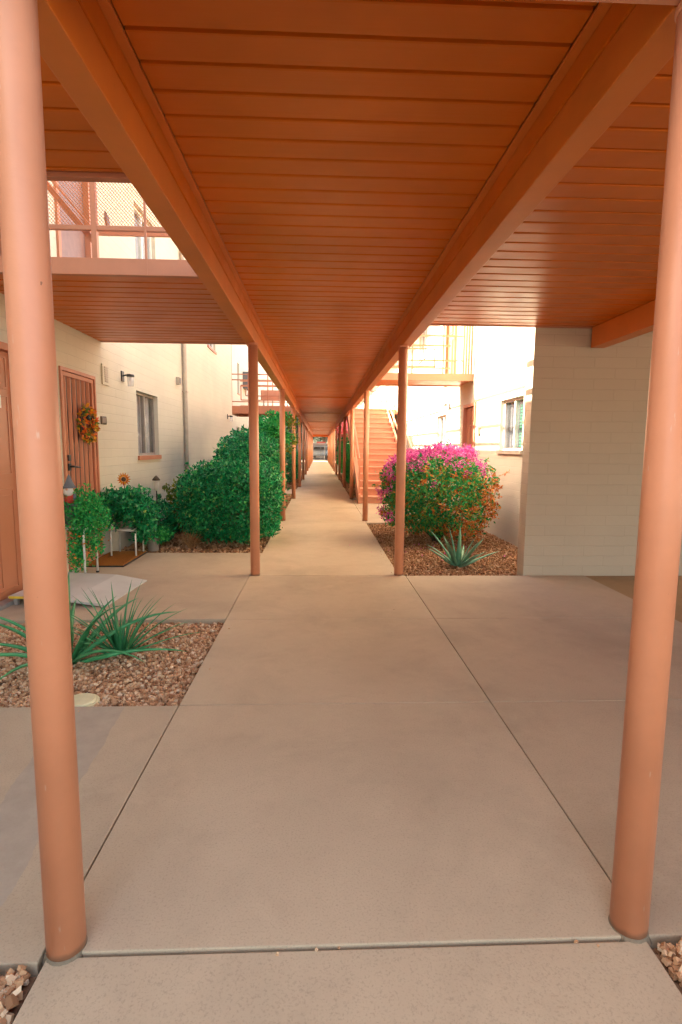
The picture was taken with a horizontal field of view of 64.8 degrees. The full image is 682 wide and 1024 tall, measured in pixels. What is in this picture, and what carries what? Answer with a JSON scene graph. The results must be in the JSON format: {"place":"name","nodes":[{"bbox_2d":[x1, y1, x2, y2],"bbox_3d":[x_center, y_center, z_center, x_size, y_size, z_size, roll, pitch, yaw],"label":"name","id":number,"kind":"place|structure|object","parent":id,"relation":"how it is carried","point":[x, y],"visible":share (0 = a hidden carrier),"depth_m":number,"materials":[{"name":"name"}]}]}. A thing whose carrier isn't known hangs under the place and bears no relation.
{"place":"outdoors","nodes":[
{"label":"outdoors","id":0,"kind":"place"},
{"bbox_2d":[0,706,177,976],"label":"paving","id":1,"kind":"structure","parent":0,"point":[117,746],"depth_m":1.94,"materials":[{"name":"concrete"}]},
{"bbox_2d":[0,553,261,624],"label":"entry path","id":2,"kind":"structure","parent":0,"point":[204,588],"depth_m":4.74,"materials":[{"name":"concrete"}]},
{"bbox_2d":[8,572,146,606],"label":"threshold ramp","id":3,"kind":"structure","parent":2,"relation":"on","point":[99,585],"depth_m":4.58,"materials":[{"name":"grey paint"}]},
{"bbox_2d":[65,525,98,572],"bbox_3d":[-2.532,0.370,5.154,0.293,0.490,0.313,0,7,-2],"label":"plant stand","id":4,"kind":"object","parent":2,"relation":"on","point":[84,557],"visible":0.2,"depth_m":5.02,"materials":[{"name":"white metal"}]},
{"bbox_2d":[64,503,86,526],"bbox_3d":[-2.518,0.020,5.082,0.259,0.220,0.257,0,7,-2],"label":"plant pot","id":5,"kind":"object","parent":4,"relation":"on","point":[66,519],"visible":0.23,"depth_m":4.99,"materials":[{"name":"grey ceramic"}]},
{"bbox_2d":[63,474,76,503],"bbox_3d":[-2.512,-0.205,4.974,0.124,0.285,0.122,5,8,31],"label":"garden gnome","id":6,"kind":"object","parent":5,"relation":"in","point":[68,487],"visible":0.87,"depth_m":4.94,"materials":[{"name":"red ceramic"}]},
{"bbox_2d":[63,483,115,572],"bbox_3d":[-2.419,0.178,5.103,0.540,0.918,0.497,0,7,-2],"label":"trailing plant","id":7,"kind":"object","parent":5,"relation":"in","point":[94,519],"visible":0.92,"depth_m":5.01,"materials":[{"name":"green plant"}]},
{"bbox_2d":[86,551,147,566],"bbox_3d":[-2.475,0.512,5.939,0.430,0.020,0.790,0,7,-2],"label":"doormat","id":8,"kind":"object","parent":2,"relation":"on","point":[120,558],"visible":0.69,"depth_m":5.88,"materials":[{"name":"fabric"}]},
{"bbox_2d":[110,527,143,555],"bbox_3d":[-2.442,0.337,6.151,0.300,0.320,0.290,0,7,-2],"label":"plant stool","id":9,"kind":"object","parent":8,"relation":"on","point":[119,529],"visible":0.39,"depth_m":6.03,"materials":[{"name":"white wood"}]},
{"bbox_2d":[113,519,136,528],"bbox_3d":[-2.441,0.133,6.127,0.281,0.090,0.278,0,7,-2],"label":"plant bowl","id":10,"kind":"object","parent":9,"relation":"on","point":[125,527],"visible":0.35,"depth_m":6.03,"materials":[{"name":"beige plastic"}]},
{"bbox_2d":[99,484,160,544],"bbox_3d":[-2.409,0.031,6.120,0.769,0.727,0.657,0,7,-2],"label":"potted plant","id":11,"kind":"object","parent":10,"relation":"in","point":[127,504],"visible":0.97,"depth_m":6.00,"materials":[{"name":"green plant"}]},
{"bbox_2d":[117,473,129,487],"bbox_3d":[-2.463,-0.228,6.111,0.162,0.452,0.032,0,7,-2],"label":"flower ornament","id":12,"kind":"object","parent":11,"relation":"in","point":[123,479],"visible":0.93,"depth_m":6.09,"materials":[{"name":"orange metal"}]},
{"bbox_2d":[207,344,216,354],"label":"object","id":13,"kind":"structure","parent":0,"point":[211,348],"depth_m":12.22,"materials":[{"name":"white glass"}]},
{"bbox_2d":[232,345,279,461],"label":"apartment building","id":14,"kind":"structure","parent":0,"point":[239,359],"depth_m":22.69,"materials":[{"name":"beige paint"}]},
{"bbox_2d":[243,372,247,390],"bbox_3d":[-4.054,-5.721,23.545,0.359,0.700,1.000,0,7,-2],"label":"window","id":15,"kind":"structure","parent":14,"relation":"attached to","point":[245,377],"depth_m":23.05,"materials":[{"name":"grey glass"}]},
{"bbox_2d":[285,417,313,448],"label":"tree","id":16,"kind":"object","parent":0,"point":[290,430],"visible":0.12,"depth_m":55.34,"materials":[{"name":"green plant"}]},
{"bbox_2d":[286,444,337,457],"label":"boundary wall","id":17,"kind":"structure","parent":0,"point":[315,445],"depth_m":69.43,"materials":[{"name":"metal"}]},
{"bbox_2d":[285,401,341,443],"label":"sky","id":18,"kind":"structure","parent":0,"point":[285,401],"materials":[{"name":"white"}]},
{"bbox_2d":[285,469,342,493],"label":"cross path","id":19,"kind":"structure","parent":0,"point":[289,491],"depth_m":15.49,"materials":[{"name":"concrete"}]},
{"bbox_2d":[313,446,327,458],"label":"parked car","id":20,"kind":"object","parent":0,"point":[319,452],"visible":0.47,"depth_m":64.20,"materials":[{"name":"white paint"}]},
{"bbox_2d":[314,437,327,443],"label":"tree","id":21,"kind":"object","parent":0,"point":[324,439],"visible":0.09,"depth_m":83.25,"materials":[{"name":"green plant"}]},
{"bbox_2d":[327,423,346,454],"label":"tree","id":22,"kind":"object","parent":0,"point":[338,436],"visible":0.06,"depth_m":56.32,"materials":[{"name":"green plant"}]},
{"bbox_2d":[12,942,681,1023],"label":"entrance slab","id":23,"kind":"structure","parent":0,"point":[604,983],"depth_m":1.25,"materials":[{"name":"concrete"}]},
{"bbox_2d":[82,461,620,956],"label":"walkway","id":24,"kind":"structure","parent":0,"point":[338,759],"depth_m":1.91,"materials":[{"name":"concrete"}]},
{"bbox_2d":[0,0,87,965],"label":"post","id":25,"kind":"object","parent":24,"relation":"on","point":[26,251],"visible":0.88,"depth_m":1.17,"materials":[{"name":"paint"}]},
{"bbox_2d":[37,0,680,436],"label":"covered walkway","id":26,"kind":"structure","parent":25,"relation":"on","point":[343,198],"depth_m":1.96,"materials":[{"name":"paint"}]},
{"bbox_2d":[231,345,296,416],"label":"balcony","id":27,"kind":"structure","parent":26,"relation":"attached to","point":[267,395],"depth_m":16.68,"materials":[{"name":"paint"}]},
{"bbox_2d":[248,342,259,575],"bbox_3d":[-0.831,-0.463,5.142,0.112,2.236,0.109,0,7,-2],"label":"post","id":28,"kind":"object","parent":24,"relation":"on","point":[254,456],"visible":0.88,"depth_m":5.10,"materials":[{"name":"paint"}]},
{"bbox_2d":[279,389,284,520],"bbox_3d":[-0.989,-0.934,9.082,0.109,2.236,0.110,0,7,-2],"label":"post","id":29,"kind":"object","parent":24,"relation":"on","point":[282,425],"visible":0.77,"depth_m":9.01,"materials":[{"name":"paint"}]},
{"bbox_2d":[292,407,295,498],"bbox_3d":[-1.147,-1.406,13.021,0.111,2.236,0.110,0,7,-2],"label":"post","id":30,"kind":"object","parent":24,"relation":"on","point":[293,469],"visible":0.73,"depth_m":13.02,"materials":[{"name":"paint"}]},
{"bbox_2d":[298,416,300,486],"bbox_3d":[-1.304,-1.877,16.959,0.112,2.236,0.112,0,7,-2],"label":"post","id":31,"kind":"object","parent":24,"relation":"on","point":[299,457],"visible":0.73,"depth_m":16.93,"materials":[{"name":"paint"}]},
{"bbox_2d":[302,422,304,479],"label":"post","id":32,"kind":"object","parent":24,"relation":"on","point":[303,450],"visible":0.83,"depth_m":20.87,"materials":[{"name":"paint"}]},
{"bbox_2d":[10,523,599,955],"bbox_3d":[-0.462,0.653,5.112,4.291,0.048,7.644,0,7,-2],"label":"grit","id":33,"kind":"object","parent":24,"relation":"on","point":[188,687],"visible":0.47,"depth_m":2.60,"materials":[{"name":"brown gravel"}]},
{"bbox_2d":[305,426,306,474],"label":"post","id":34,"kind":"object","parent":24,"relation":"on","point":[305,450],"visible":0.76,"depth_m":24.80,"materials":[{"name":"paint"}]},
{"bbox_2d":[307,429,308,470],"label":"post","id":35,"kind":"object","parent":24,"relation":"on","point":[307,449],"visible":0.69,"depth_m":28.74,"materials":[{"name":"paint"}]},
{"bbox_2d":[309,432,309,467],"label":"post","id":36,"kind":"object","parent":24,"relation":"on","point":[309,449],"visible":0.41,"depth_m":32.67,"materials":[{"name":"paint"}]},
{"bbox_2d":[310,433,310,465],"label":"post","id":37,"kind":"object","parent":24,"relation":"on","point":[310,449],"visible":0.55,"depth_m":36.61,"materials":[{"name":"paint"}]},
{"bbox_2d":[330,433,331,465],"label":"post","id":38,"kind":"object","parent":24,"relation":"on","point":[330,449],"visible":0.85,"depth_m":36.67,"materials":[{"name":"paint"}]},
{"bbox_2d":[332,432,332,468],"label":"post","id":39,"kind":"object","parent":24,"relation":"on","point":[332,450],"visible":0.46,"depth_m":32.73,"materials":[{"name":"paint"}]},
{"bbox_2d":[333,430,334,471],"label":"post","id":40,"kind":"object","parent":24,"relation":"on","point":[334,450],"visible":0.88,"depth_m":28.80,"materials":[{"name":"paint"}]},
{"bbox_2d":[335,427,337,474],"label":"post","id":41,"kind":"object","parent":24,"relation":"on","point":[336,453],"visible":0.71,"depth_m":24.89,"materials":[{"name":"paint"}]},
{"bbox_2d":[338,423,340,480],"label":"post","id":42,"kind":"object","parent":24,"relation":"on","point":[339,467],"visible":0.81,"depth_m":20.95,"materials":[{"name":"paint"}]},
{"bbox_2d":[343,417,345,487],"bbox_3d":[0.107,-1.872,17.016,0.112,2.236,0.112,0,7,-2],"label":"post","id":43,"kind":"object","parent":24,"relation":"on","point":[344,451],"visible":0.87,"depth_m":16.98,"materials":[{"name":"paint"}]},
{"bbox_2d":[350,408,353,498],"bbox_3d":[0.264,-1.401,13.078,0.111,2.236,0.110,0,7,-2],"label":"post","id":44,"kind":"object","parent":24,"relation":"on","point":[351,449],"visible":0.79,"depth_m":13.03,"materials":[{"name":"paint"}]},
{"bbox_2d":[362,390,369,520],"bbox_3d":[0.423,-0.929,9.139,0.109,2.236,0.110,0,7,-2],"label":"post","id":45,"kind":"object","parent":24,"relation":"on","point":[365,457],"visible":0.85,"depth_m":9.10,"materials":[{"name":"paint"}]},
{"bbox_2d":[394,345,408,575],"bbox_3d":[0.581,-0.457,5.199,0.112,2.236,0.109,0,7,-2],"label":"post","id":46,"kind":"object","parent":24,"relation":"on","point":[401,456],"visible":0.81,"depth_m":5.16,"materials":[{"name":"paint"}]},
{"bbox_2d":[608,0,681,945],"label":"post","id":47,"kind":"object","parent":24,"relation":"on","point":[655,593],"visible":0.88,"depth_m":1.28,"materials":[{"name":"paint"}]},
{"bbox_2d":[352,498,471,524],"bbox_3d":[1.236,-0.030,11.350,1.805,0.120,4.565,0,7,-2],"label":"stair pad","id":48,"kind":"object","parent":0,"point":[374,518],"visible":0.18,"depth_m":10.47,"materials":[{"name":"concrete"}]},
{"bbox_2d":[347,386,414,503],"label":"staircase","id":49,"kind":"structure","parent":48,"relation":"on","point":[382,434],"depth_m":14.85,"materials":[{"name":"wood"}]},
{"bbox_2d":[367,524,518,575],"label":"gravel","id":50,"kind":"structure","parent":0,"point":[384,534],"depth_m":6.54,"materials":[{"name":"brown gravel"}]},
{"bbox_2d":[372,438,510,542],"bbox_3d":[1.327,-0.283,7.328,1.780,1.440,1.816,0,7,-2],"label":"bougainvillea","id":51,"kind":"object","parent":50,"relation":"on","point":[423,466],"visible":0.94,"depth_m":6.91,"materials":[{"name":"pink plant"}]},
{"bbox_2d":[426,527,498,567],"bbox_3d":[1.257,0.388,5.850,0.736,0.442,0.672,6,9,39],"label":"agave","id":52,"kind":"object","parent":50,"relation":"on","point":[458,557],"visible":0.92,"depth_m":5.80,"materials":[{"name":"green plant"}]},
{"bbox_2d":[406,576,681,948],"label":"paving","id":53,"kind":"structure","parent":0,"point":[544,659],"depth_m":2.86,"materials":[{"name":"concrete"}]},
{"bbox_2d":[586,576,681,622],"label":"tan paving","id":54,"kind":"structure","parent":0,"point":[623,585],"depth_m":5.00,"materials":[{"name":"concrete"}]},
{"label":"ground","id":55,"kind":"structure","parent":0,"visible":0},
{"bbox_2d":[8,977,36,1023],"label":"planting bed","id":56,"kind":"object","parent":55,"relation":"on","point":[25,990],"visible":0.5,"depth_m":1.26,"materials":[{"name":"soil"}]},
{"bbox_2d":[0,622,223,707],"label":"gravel","id":57,"kind":"structure","parent":55,"relation":"on","point":[136,681],"depth_m":3.07,"materials":[{"name":"brown gravel"}]},
{"bbox_2d":[74,693,99,706],"bbox_3d":[-1.293,0.947,2.667,0.176,0.044,0.176,0,7,-2],"label":"valve cover","id":58,"kind":"object","parent":57,"relation":"on","point":[86,700],"visible":0.44,"depth_m":2.66,"materials":[{"name":"beige plastic"}]},
{"bbox_2d":[0,573,187,679],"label":"agave","id":59,"kind":"object","parent":57,"relation":"on","point":[78,654],"visible":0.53,"depth_m":3.16,"materials":[{"name":"green plant"}]},
{"bbox_2d":[70,581,198,661],"bbox_3d":[-1.330,0.662,3.243,0.760,0.470,0.763,3,7,21],"label":"aloe","id":60,"kind":"object","parent":57,"relation":"on","point":[118,640],"visible":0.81,"depth_m":3.30,"materials":[{"name":"green plant"}]},
{"bbox_2d":[0,181,231,610],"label":"apartment building","id":61,"kind":"structure","parent":55,"relation":"on","point":[163,426],"depth_m":6.56,"materials":[{"name":"paint"}]},
{"bbox_2d":[0,351,22,600],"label":"door","id":62,"kind":"structure","parent":61,"relation":"in","point":[11,582],"depth_m":4.28,"materials":[{"name":"wood"}]},
{"bbox_2d":[58,181,84,257],"bbox_3d":[-2.712,-2.912,5.338,0.040,1.921,0.662,0,7,-2],"label":"door","id":63,"kind":"structure","parent":61,"relation":"in","point":[73,242],"depth_m":5.40,"materials":[{"name":"pink paint"}]},
{"bbox_2d":[62,371,100,568],"bbox_3d":[-2.678,-0.425,5.557,0.146,1.930,0.734,0,7,-2],"label":"screen door","id":64,"kind":"structure","parent":61,"relation":"in","point":[81,457],"depth_m":5.51,"materials":[{"name":"metal"}]},
{"bbox_2d":[75,403,99,445],"bbox_3d":[-2.632,-0.917,5.603,0.153,0.450,0.439,0,7,-2],"label":"wreath","id":65,"kind":"object","parent":64,"relation":"hanging from","point":[86,414],"visible":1,"depth_m":5.54,"materials":[{"name":"orange plant"}]},
{"bbox_2d":[40,55,130,182],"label":"deck","id":66,"kind":"structure","parent":61,"relation":"attached to","point":[76,149],"depth_m":2.08,"materials":[{"name":"paint"}]},
{"bbox_2d":[100,416,106,424],"bbox_3d":[-2.685,-1.037,6.088,0.019,0.090,0.150,0,7,-2],"label":"house number plaque","id":67,"kind":"object","parent":61,"relation":"attached to","point":[104,420],"visible":1,"depth_m":6.07,"materials":[{"name":"grey metal"}]},
{"bbox_2d":[104,211,109,225],"bbox_3d":[-2.677,-3.308,6.169,0.020,0.250,0.140,0,7,-2],"label":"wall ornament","id":68,"kind":"object","parent":61,"relation":"attached to","point":[106,220],"depth_m":6.12,"materials":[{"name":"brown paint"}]},
{"bbox_2d":[0,181,245,344],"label":"footbridge","id":69,"kind":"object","parent":61,"relation":"attached to","point":[122,300],"visible":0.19,"depth_m":4.15,"materials":[{"name":"paint"}]},
{"bbox_2d":[47,181,91,242],"bbox_3d":[-1.976,-2.177,3.651,0.620,0.894,0.031,0,7,-2],"label":"sloping handrail","id":70,"kind":"object","parent":69,"relation":"on","point":[87,234],"visible":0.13,"depth_m":3.66,"materials":[{"name":"wood"}]},
{"bbox_2d":[121,371,134,382],"bbox_3d":[-2.640,-1.652,6.671,0.152,0.185,0.096,0,7,-2],"label":"wall lamp","id":71,"kind":"object","parent":61,"relation":"attached to","point":[126,375],"visible":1,"depth_m":6.64,"materials":[{"name":"black metal"}]},
{"bbox_2d":[134,207,151,258],"bbox_3d":[-2.844,-3.652,7.563,0.098,0.998,0.898,0,7,-2],"label":"window","id":72,"kind":"structure","parent":61,"relation":"in","point":[139,241],"depth_m":7.55,"materials":[{"name":"white glass"}]},
{"bbox_2d":[136,392,161,459],"bbox_3d":[-2.826,-1.251,7.705,0.188,1.070,1.150,0,7,-2],"label":"window","id":73,"kind":"structure","parent":61,"relation":"in","point":[142,399],"depth_m":7.75,"materials":[{"name":"beige plastic"}]},
{"bbox_2d":[176,377,180,384],"bbox_3d":[-2.782,-2.247,9.215,0.067,0.120,0.100,0,7,-2],"label":"junction box","id":74,"kind":"object","parent":61,"relation":"attached to","point":[178,380],"visible":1,"depth_m":9.17,"materials":[{"name":"paint"}]},
{"bbox_2d":[125,533,269,552],"bbox_3d":[-1.990,0.042,10.461,1.772,0.028,8.275,0,7,-2],"label":"planting bed","id":75,"kind":"object","parent":55,"relation":"on","point":[203,549],"depth_m":6.98,"materials":[{"name":"soil"}]},
{"bbox_2d":[152,476,159,518],"bbox_3d":[-2.362,-0.007,6.910,0.100,0.925,0.100,0,7,-2],"label":"garden lantern","id":76,"kind":"object","parent":75,"relation":"on","point":[155,479],"visible":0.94,"depth_m":6.84,"materials":[{"name":"white metal"}]},
{"bbox_2d":[136,494,182,544],"bbox_3d":[-2.427,0.108,7.011,0.621,0.674,0.822,0,7,-2],"label":"shrub","id":77,"kind":"object","parent":75,"relation":"on","point":[169,519],"visible":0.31,"depth_m":6.98,"materials":[{"name":"green plant"}]},
{"bbox_2d":[162,476,190,534],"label":"shrub","id":78,"kind":"object","parent":75,"relation":"on","point":[169,496],"visible":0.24,"depth_m":7.80,"materials":[{"name":"green plant"}]},
{"bbox_2d":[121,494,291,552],"bbox_3d":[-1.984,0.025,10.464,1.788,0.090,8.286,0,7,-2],"label":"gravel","id":79,"kind":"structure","parent":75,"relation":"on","point":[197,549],"depth_m":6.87,"materials":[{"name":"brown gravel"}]},
{"bbox_2d":[147,538,159,550],"bbox_3d":[-2.289,0.386,6.556,0.184,0.170,0.182,0,7,-2],"label":"plant pot","id":80,"kind":"object","parent":79,"relation":"on","point":[152,545],"visible":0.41,"depth_m":6.50,"materials":[{"name":"beige plastic"}]},
{"bbox_2d":[150,525,174,544],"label":"potted plant","id":81,"kind":"object","parent":80,"relation":"in","point":[161,533],"visible":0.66,"depth_m":6.50,"materials":[{"name":"green plant"}]},
{"bbox_2d":[177,529,204,548],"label":"dry grass","id":82,"kind":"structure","parent":79,"relation":"on","point":[191,543],"depth_m":6.72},
{"bbox_2d":[172,452,287,544],"bbox_3d":[-1.474,-0.202,7.348,1.553,1.226,1.853,0,7,-2],"label":"hedge","id":83,"kind":"object","parent":79,"relation":"on","point":[231,522],"visible":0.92,"depth_m":6.78,"materials":[{"name":"green plant"}]},
{"bbox_2d":[212,424,286,513],"bbox_3d":[-1.605,-0.673,9.389,1.339,1.673,2.678,0,7,-2],"label":"hedge","id":84,"kind":"object","parent":75,"relation":"on","point":[232,446],"visible":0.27,"depth_m":8.68,"materials":[{"name":"green plant"}]},
{"bbox_2d":[248,409,300,462],"bbox_3d":[-1.415,-1.116,11.222,1.150,2.112,1.290,0,7,-2],"label":"tall shrub","id":85,"kind":"object","parent":75,"relation":"on","point":[269,424],"visible":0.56,"depth_m":11.00,"materials":[{"name":"green plant"}]},
{"bbox_2d":[259,453,289,492],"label":"wall","id":86,"kind":"structure","parent":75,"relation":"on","point":[285,475],"depth_m":12.41,"materials":[{"name":"beige paint"}]},
{"bbox_2d":[313,443,324,460],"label":"gate","id":87,"kind":"structure","parent":55,"relation":"on","point":[318,450],"depth_m":52.61,"materials":[{"name":"metal"}]},
{"bbox_2d":[337,475,355,497],"bbox_3d":[0.902,-1.049,19.817,1.800,0.028,12.480,0,7,-2],"label":"planting bed","id":88,"kind":"object","parent":55,"relation":"on","point":[349,490],"depth_m":16.32,"materials":[{"name":"soil"}]},
{"bbox_2d":[336,420,349,472],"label":"bougainvillea","id":89,"kind":"object","parent":88,"relation":"on","point":[347,445],"visible":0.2,"depth_m":23.41,"materials":[{"name":"green plant"}]},
{"bbox_2d":[346,456,354,483],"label":"shrub","id":90,"kind":"object","parent":88,"relation":"on","point":[348,471],"visible":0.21,"depth_m":19.10,"materials":[{"name":"green plant"}]},
{"bbox_2d":[356,326,681,575],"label":"apartment building","id":91,"kind":"structure","parent":55,"relation":"on","point":[558,416],"depth_m":5.31,"materials":[{"name":"paint"}]},
{"bbox_2d":[346,391,396,419],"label":"deck","id":92,"kind":"structure","parent":91,"relation":"attached to","point":[371,401],"depth_m":21.62,"materials":[{"name":"paint"}]},
{"bbox_2d":[418,329,426,363],"bbox_3d":[2.135,-4.376,13.572,0.188,1.200,1.200,0,7,-2],"label":"window","id":93,"kind":"structure","parent":91,"relation":"in","point":[425,340],"depth_m":13.67,"materials":[{"name":"white glass"}]},
{"bbox_2d":[376,326,473,386],"bbox_3d":[1.369,-3.470,9.366,1.728,2.415,0.900,0,7,-2],"label":"balcony","id":94,"kind":"object","parent":91,"relation":"attached to","point":[442,379],"visible":0.48,"depth_m":9.07,"materials":[{"name":"paint"}]},
{"bbox_2d":[435,415,445,449],"bbox_3d":[2.209,-1.701,11.501,0.188,0.920,1.050,0,7,-2],"label":"window","id":95,"kind":"structure","parent":91,"relation":"in","point":[444,417],"depth_m":11.63,"materials":[{"name":"white glass"}]},
{"bbox_2d":[448,326,454,373],"bbox_3d":[2.234,-3.498,10.607,0.053,1.921,0.782,0,7,-2],"label":"door","id":96,"kind":"structure","parent":91,"relation":"in","point":[451,328],"depth_m":10.73,"materials":[{"name":"wood"}]},
{"bbox_2d":[463,407,473,514],"bbox_3d":[2.272,-0.848,9.414,0.053,1.941,0.622,0,7,-2],"label":"door","id":97,"kind":"structure","parent":91,"relation":"in","point":[470,411],"depth_m":9.40,"materials":[{"name":"wood"}]},
{"bbox_2d":[475,427,480,433],"bbox_3d":[2.224,-1.322,8.750,0.055,0.100,0.140,0,7,-2],"label":"junction box","id":98,"kind":"object","parent":91,"relation":"attached to","point":[477,430],"visible":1,"depth_m":8.69,"materials":[{"name":"paint"}]},
{"bbox_2d":[496,396,523,453],"bbox_3d":[2.376,-1.193,7.320,0.188,0.905,1.080,0,7,-2],"label":"window","id":99,"kind":"structure","parent":91,"relation":"in","point":[516,404],"depth_m":7.37,"materials":[{"name":"white glass"}]},
{"bbox_2d":[430,56,673,347],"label":"deck","id":100,"kind":"structure","parent":91,"relation":"attached to","point":[579,248],"depth_m":3.11,"materials":[{"name":"paint"}]},
{"bbox_2d":[652,948,681,993],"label":"planting bed","id":101,"kind":"object","parent":55,"relation":"on","point":[676,982],"depth_m":1.33,"materials":[{"name":"soil"}]},
{"bbox_2d":[0,937,681,1023],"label":"gravel","id":102,"kind":"structure","parent":101,"relation":"on","point":[12,981],"depth_m":1.27,"materials":[{"name":"brown gravel"}]},
{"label":"planting bed","id":103,"kind":"structure","parent":55,"relation":"on","visible":0},
{"bbox_2d":[285,448,301,482],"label":"hedge","id":104,"kind":"object","parent":103,"relation":"on","point":[288,460],"visible":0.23,"depth_m":19.15,"materials":[{"name":"green plant"}]},
{"bbox_2d":[286,471,418,497],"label":"gravel","id":105,"kind":"structure","parent":103,"relation":"on","point":[290,483],"depth_m":18.14,"materials":[{"name":"brown gravel"}]}
]}

